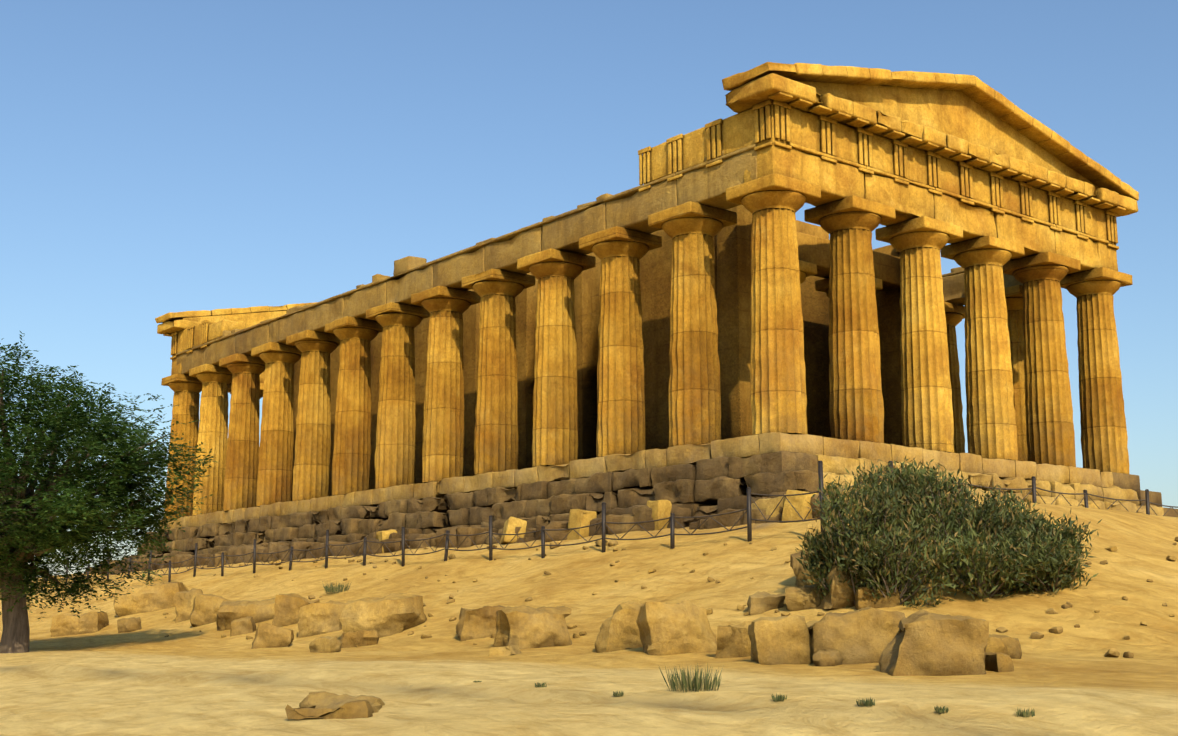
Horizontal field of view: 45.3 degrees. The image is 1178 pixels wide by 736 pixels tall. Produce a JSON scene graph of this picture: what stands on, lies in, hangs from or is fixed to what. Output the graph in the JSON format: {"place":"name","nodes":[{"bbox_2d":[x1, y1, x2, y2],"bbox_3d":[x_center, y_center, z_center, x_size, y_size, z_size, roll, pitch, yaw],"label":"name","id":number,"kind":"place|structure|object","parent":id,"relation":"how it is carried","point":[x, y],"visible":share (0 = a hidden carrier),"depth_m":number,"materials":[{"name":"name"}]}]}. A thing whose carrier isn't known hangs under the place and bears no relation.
{"place":"outdoors","nodes":[
{"label":"outdoors","id":0,"kind":"place"},
{"bbox_2d":[0,500,1177,735],"bbox_3d":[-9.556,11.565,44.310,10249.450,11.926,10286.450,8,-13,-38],"label":"ground","id":1,"kind":"structure","parent":0,"point":[182,678],"depth_m":20.23,"materials":[{"name":"beige sand"}]},
{"bbox_2d":[50,612,108,636],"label":"fallen block","id":2,"kind":"object","parent":1,"relation":"on","point":[71,624],"depth_m":42.37,"materials":[{"name":"stone"}]},
{"bbox_2d":[0,331,216,652],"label":"tree","id":3,"kind":"object","parent":1,"relation":"on","point":[43,518],"visible":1,"depth_m":31.22,"materials":[{"name":"green plant"}]},
{"bbox_2d":[117,617,141,632],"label":"fallen block","id":4,"kind":"object","parent":1,"relation":"on","point":[131,624],"depth_m":41.11,"materials":[{"name":"stone"}]},
{"bbox_2d":[113,582,188,616],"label":"fallen block","id":5,"kind":"object","parent":1,"relation":"on","point":[149,598],"depth_m":45.12,"materials":[{"name":"stone"}]},
{"bbox_2d":[173,588,202,622],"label":"fallen block","id":6,"kind":"object","parent":1,"relation":"on","point":[183,601],"depth_m":41.14,"materials":[{"name":"stone"}]},
{"bbox_2d":[190,593,229,626],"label":"fallen block","id":7,"kind":"object","parent":1,"relation":"on","point":[205,609],"depth_m":38.87,"materials":[{"name":"stone"}]},
{"bbox_2d":[230,616,255,636],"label":"fallen block","id":8,"kind":"object","parent":1,"relation":"on","point":[244,625],"depth_m":34.84,"materials":[{"name":"stone"}]},
{"bbox_2d":[216,598,274,630],"bbox_3d":[-8.968,6.652,37.375,1.801,1.140,1.338,2,-10,-9],"label":"fallen block","id":9,"kind":"object","parent":1,"relation":"on","point":[229,612],"depth_m":36.83,"materials":[{"name":"stone"}]},
{"bbox_2d":[251,622,293,648],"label":"fallen block","id":10,"kind":"object","parent":1,"relation":"on","point":[267,635],"depth_m":29.48,"materials":[{"name":"stone"}]},
{"bbox_2d":[272,593,319,626],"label":"fallen block","id":11,"kind":"object","parent":1,"relation":"on","point":[286,608],"depth_m":34.85,"materials":[{"name":"stone"}]},
{"bbox_2d":[298,600,345,637],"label":"fallen block","id":12,"kind":"object","parent":1,"relation":"on","point":[317,618],"depth_m":32.54,"materials":[{"name":"stone"}]},
{"bbox_2d":[309,636,341,652],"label":"fallen block","id":13,"kind":"object","parent":1,"relation":"on","point":[327,644],"depth_m":26.30,"materials":[{"name":"stone"}]},
{"bbox_2d":[285,691,384,719],"bbox_3d":[-2.794,3.792,15.567,1.008,0.383,1.511,0,-10,-1],"label":"rock","id":14,"kind":"object","parent":1,"relation":"on","point":[320,705],"depth_m":14.97,"materials":[{"name":"stone"}]},
{"bbox_2d":[322,581,350,593],"bbox_3d":[-6.990,6.048,39.027,0.785,0.401,0.715,-1,-10,5],"label":"grass tuft","id":15,"kind":"object","parent":1,"relation":"on","point":[331,588],"visible":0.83,"depth_m":38.95,"materials":[{"name":"green plant"}]},
{"bbox_2d":[340,630,378,647],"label":"fallen block","id":16,"kind":"object","parent":1,"relation":"on","point":[360,638],"depth_m":28.69,"materials":[{"name":"stone"}]},
{"bbox_2d":[339,593,426,637],"bbox_3d":[-4.455,5.546,30.479,1.752,1.357,1.297,-3,-11,14],"label":"fallen block","id":17,"kind":"object","parent":1,"relation":"on","point":[390,614],"depth_m":30.03,"materials":[{"name":"stone"}]},
{"bbox_2d":[376,530,396,552],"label":"base block","id":18,"kind":"structure","parent":1,"relation":"on","point":[382,535],"depth_m":45.26,"materials":[{"name":"stone"}]},
{"bbox_2d":[456,605,504,641],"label":"fallen block","id":19,"kind":"object","parent":1,"relation":"on","point":[478,623],"depth_m":26.82,"materials":[{"name":"stone"}]},
{"bbox_2d":[488,645,520,655],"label":"fallen block","id":20,"kind":"object","parent":1,"relation":"on","point":[506,650],"depth_m":21.98,"materials":[{"name":"stone"}]},
{"bbox_2d":[500,517,526,543],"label":"base block","id":21,"kind":"structure","parent":1,"relation":"on","point":[511,524],"depth_m":39.91,"materials":[{"name":"stone"}]},
{"bbox_2d":[493,605,571,648],"bbox_3d":[-0.902,4.552,23.822,1.398,1.078,1.142,2,-11,-11],"label":"fallen block","id":22,"kind":"object","parent":1,"relation":"on","point":[524,627],"depth_m":23.44,"materials":[{"name":"stone"}]},
{"bbox_2d":[535,682,546,687],"bbox_3d":[-0.562,3.676,16.351,0.145,0.083,0.141,8,-13,-38],"label":"grass tuft","id":23,"kind":"object","parent":1,"relation":"on","point":[538,685],"visible":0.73,"depth_m":16.32,"materials":[{"name":"green plant"}]},
{"bbox_2d":[567,509,596,539],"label":"base block","id":24,"kind":"structure","parent":1,"relation":"on","point":[579,518],"depth_m":37.69,"materials":[{"name":"stone"}]},
{"bbox_2d":[27,461,1177,587],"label":"fence posts","id":25,"kind":"object","parent":1,"relation":"on","point":[671,518],"visible":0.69,"depth_m":35.96,"materials":[{"name":"metal"}]},
{"bbox_2d":[613,691,623,696],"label":"grass tuft","id":26,"kind":"object","parent":1,"relation":"on","point":[616,694],"visible":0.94,"depth_m":15.19,"materials":[{"name":"green plant"}]},
{"bbox_2d":[595,601,643,652],"bbox_3d":[0.631,4.230,22.372,1.111,1.066,0.801,2,-11,-9],"label":"fallen block","id":27,"kind":"object","parent":1,"relation":"on","point":[619,629],"depth_m":22.04,"materials":[{"name":"stone"}]},
{"bbox_2d":[83,451,1177,574],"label":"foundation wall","id":28,"kind":"structure","parent":1,"relation":"on","point":[713,486],"depth_m":42.36,"materials":[{"name":"stone"}]},
{"bbox_2d":[292,205,940,495],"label":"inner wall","id":29,"kind":"structure","parent":28,"relation":"on","point":[732,255],"depth_m":48.16,"materials":[{"name":"stone"}]},
{"bbox_2d":[160,432,1113,529],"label":"stepped base","id":30,"kind":"object","parent":28,"relation":"on","point":[749,446],"visible":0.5,"depth_m":41.44,"materials":[{"name":"stone"}]},
{"bbox_2d":[161,173,1132,519],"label":"columns","id":31,"kind":"structure","parent":28,"relation":"on","point":[1019,399],"depth_m":43.90,"materials":[{"name":"stone"}]},
{"bbox_2d":[176,144,1022,374],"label":"temple flank architraves","id":32,"kind":"object","parent":31,"relation":"on","point":[634,207],"visible":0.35,"depth_m":46.84,"materials":[{"name":"stone"}]},
{"bbox_2d":[157,73,1137,382],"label":"temple entablature","id":33,"kind":"structure","parent":31,"relation":"on","point":[833,147],"depth_m":40.74,"materials":[{"name":"stone"}]},
{"bbox_2d":[155,62,1138,327],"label":"temple pediments","id":34,"kind":"object","parent":33,"relation":"on","point":[971,108],"visible":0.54,"depth_m":42.76,"materials":[{"name":"stone"}]},
{"bbox_2d":[83,537,1177,657],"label":"scattered stones","id":35,"kind":"object","parent":1,"relation":"on","point":[1113,652],"visible":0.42,"depth_m":25.68,"materials":[{"name":"beige stone"}]},
{"bbox_2d":[647,642,661,655],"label":"fallen block","id":36,"kind":"object","parent":1,"relation":"on","point":[654,648],"depth_m":20.51,"materials":[{"name":"stone"}]},
{"bbox_2d":[647,500,671,529],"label":"base block","id":37,"kind":"structure","parent":1,"relation":"on","point":[661,509],"depth_m":35.30,"materials":[{"name":"stone"}]},
{"bbox_2d":[636,600,716,655],"bbox_3d":[1.331,3.991,20.955,1.218,1.080,0.921,1,-10,-8],"label":"fallen block","id":38,"kind":"object","parent":1,"relation":"on","point":[682,627],"depth_m":20.60,"materials":[{"name":"stone"}]},
{"bbox_2d":[659,663,722,692],"bbox_3d":[1.106,3.305,15.067,0.661,0.330,0.636,8,-13,-38],"label":"grass tuft","id":39,"kind":"object","parent":1,"relation":"on","point":[695,682],"visible":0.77,"depth_m":14.98,"materials":[{"name":"green plant"}]},
{"bbox_2d":[715,621,751,657],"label":"fallen block","id":40,"kind":"object","parent":1,"relation":"on","point":[733,641],"depth_m":19.71,"materials":[{"name":"stone"}]},
{"bbox_2d":[747,591,784,615],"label":"fallen block","id":41,"kind":"object","parent":1,"relation":"on","point":[758,602],"depth_m":23.57,"materials":[{"name":"stone"}]},
{"bbox_2d":[771,693,786,701],"bbox_3d":[1.845,3.199,13.706,0.161,0.082,0.140,-4,-11,21],"label":"grass tuft","id":42,"kind":"object","parent":1,"relation":"on","point":[779,698],"visible":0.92,"depth_m":13.66,"materials":[{"name":"green plant"}]},
{"bbox_2d":[748,615,813,664],"bbox_3d":[2.510,3.658,18.298,0.840,0.892,0.638,0,-10,-1],"label":"fallen block","id":43,"kind":"object","parent":1,"relation":"on","point":[781,640],"depth_m":18.08,"materials":[{"name":"stone"}]},
{"bbox_2d":[782,490,816,520],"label":"base block","id":44,"kind":"structure","parent":1,"relation":"on","point":[799,503],"depth_m":31.68,"materials":[{"name":"stone"}]},
{"bbox_2d":[785,584,822,610],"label":"fallen block","id":45,"kind":"object","parent":1,"relation":"on","point":[805,597],"depth_m":23.16,"materials":[{"name":"stone"}]},
{"bbox_2d":[790,550,818,586],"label":"fallen block","id":46,"kind":"object","parent":1,"relation":"on","point":[797,566],"depth_m":24.78,"materials":[{"name":"stone"}]},
{"bbox_2d":[813,649,842,666],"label":"fallen block","id":47,"kind":"object","parent":1,"relation":"on","point":[828,657],"depth_m":17.58,"materials":[{"name":"stone"}]},
{"bbox_2d":[816,565,856,609],"bbox_3d":[4.252,3.712,22.906,0.964,1.059,0.757,3,-11,-18],"label":"rock","id":48,"kind":"object","parent":1,"relation":"on","point":[840,594],"depth_m":22.59,"materials":[{"name":"stone"}]},
{"bbox_2d":[806,607,905,664],"bbox_3d":[3.420,3.624,18.285,1.370,1.042,1.051,2,-11,-13],"label":"fallen block","id":49,"kind":"object","parent":1,"relation":"on","point":[864,635],"depth_m":17.90,"materials":[{"name":"stone"}]},
{"bbox_2d":[856,697,874,706],"bbox_3d":[2.563,3.087,13.053,0.186,0.095,0.178,8,-13,-38],"label":"grass tuft","id":50,"kind":"object","parent":1,"relation":"on","point":[863,702],"visible":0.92,"depth_m":13.02,"materials":[{"name":"green plant"}]},
{"bbox_2d":[855,585,899,609],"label":"fallen block","id":51,"kind":"object","parent":1,"relation":"on","point":[893,600],"depth_m":22.29,"materials":[{"name":"stone"}]},
{"bbox_2d":[879,609,988,675],"bbox_3d":[4.026,3.358,16.459,1.213,1.080,0.954,0,-10,0],"label":"fallen block","id":52,"kind":"object","parent":1,"relation":"on","point":[924,643],"depth_m":16.10,"materials":[{"name":"stone"}]},
{"bbox_2d":[934,706,948,712],"bbox_3d":[3.123,3.026,12.527,0.136,0.071,0.116,1,-10,-5],"label":"grass tuft","id":53,"kind":"object","parent":1,"relation":"on","point":[944,709],"visible":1,"depth_m":12.50,"materials":[{"name":"green plant"}]},
{"bbox_2d":[795,456,1101,608],"bbox_3d":[5.939,2.772,23.099,4.470,2.749,4.077,8,-13,-38],"label":"bush","id":54,"kind":"object","parent":1,"relation":"on","point":[903,526],"visible":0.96,"depth_m":22.48,"materials":[{"name":"green plant"}]},
{"bbox_2d":[751,454,1163,516],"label":"stone wall","id":55,"kind":"structure","parent":1,"relation":"on","point":[834,467],"depth_m":40.54,"materials":[{"name":"stone"}]},
{"bbox_2d":[986,634,1007,654],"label":"fallen block","id":56,"kind":"object","parent":1,"relation":"on","point":[995,643],"depth_m":16.94,"materials":[{"name":"stone"}]},
{"bbox_2d":[985,652,1013,671],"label":"fallen block","id":57,"kind":"object","parent":1,"relation":"on","point":[998,662],"depth_m":16.31,"materials":[{"name":"stone"}]},
{"bbox_2d":[992,634,1021,658],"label":"fallen block","id":58,"kind":"object","parent":1,"relation":"on","point":[1013,646],"depth_m":17.36,"materials":[{"name":"stone"}]},
{"bbox_2d":[1015,707,1034,717],"bbox_3d":[3.767,2.979,12.206,0.170,0.095,0.171,8,-13,-38],"label":"grass tuft","id":59,"kind":"object","parent":1,"relation":"on","point":[1024,714],"visible":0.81,"depth_m":12.18,"materials":[{"name":"green plant"}]},
{"bbox_2d":[0,0,1177,576],"label":"sky","id":60,"kind":"structure","parent":0,"point":[158,158],"materials":[{"name":"blue"}]}
]}

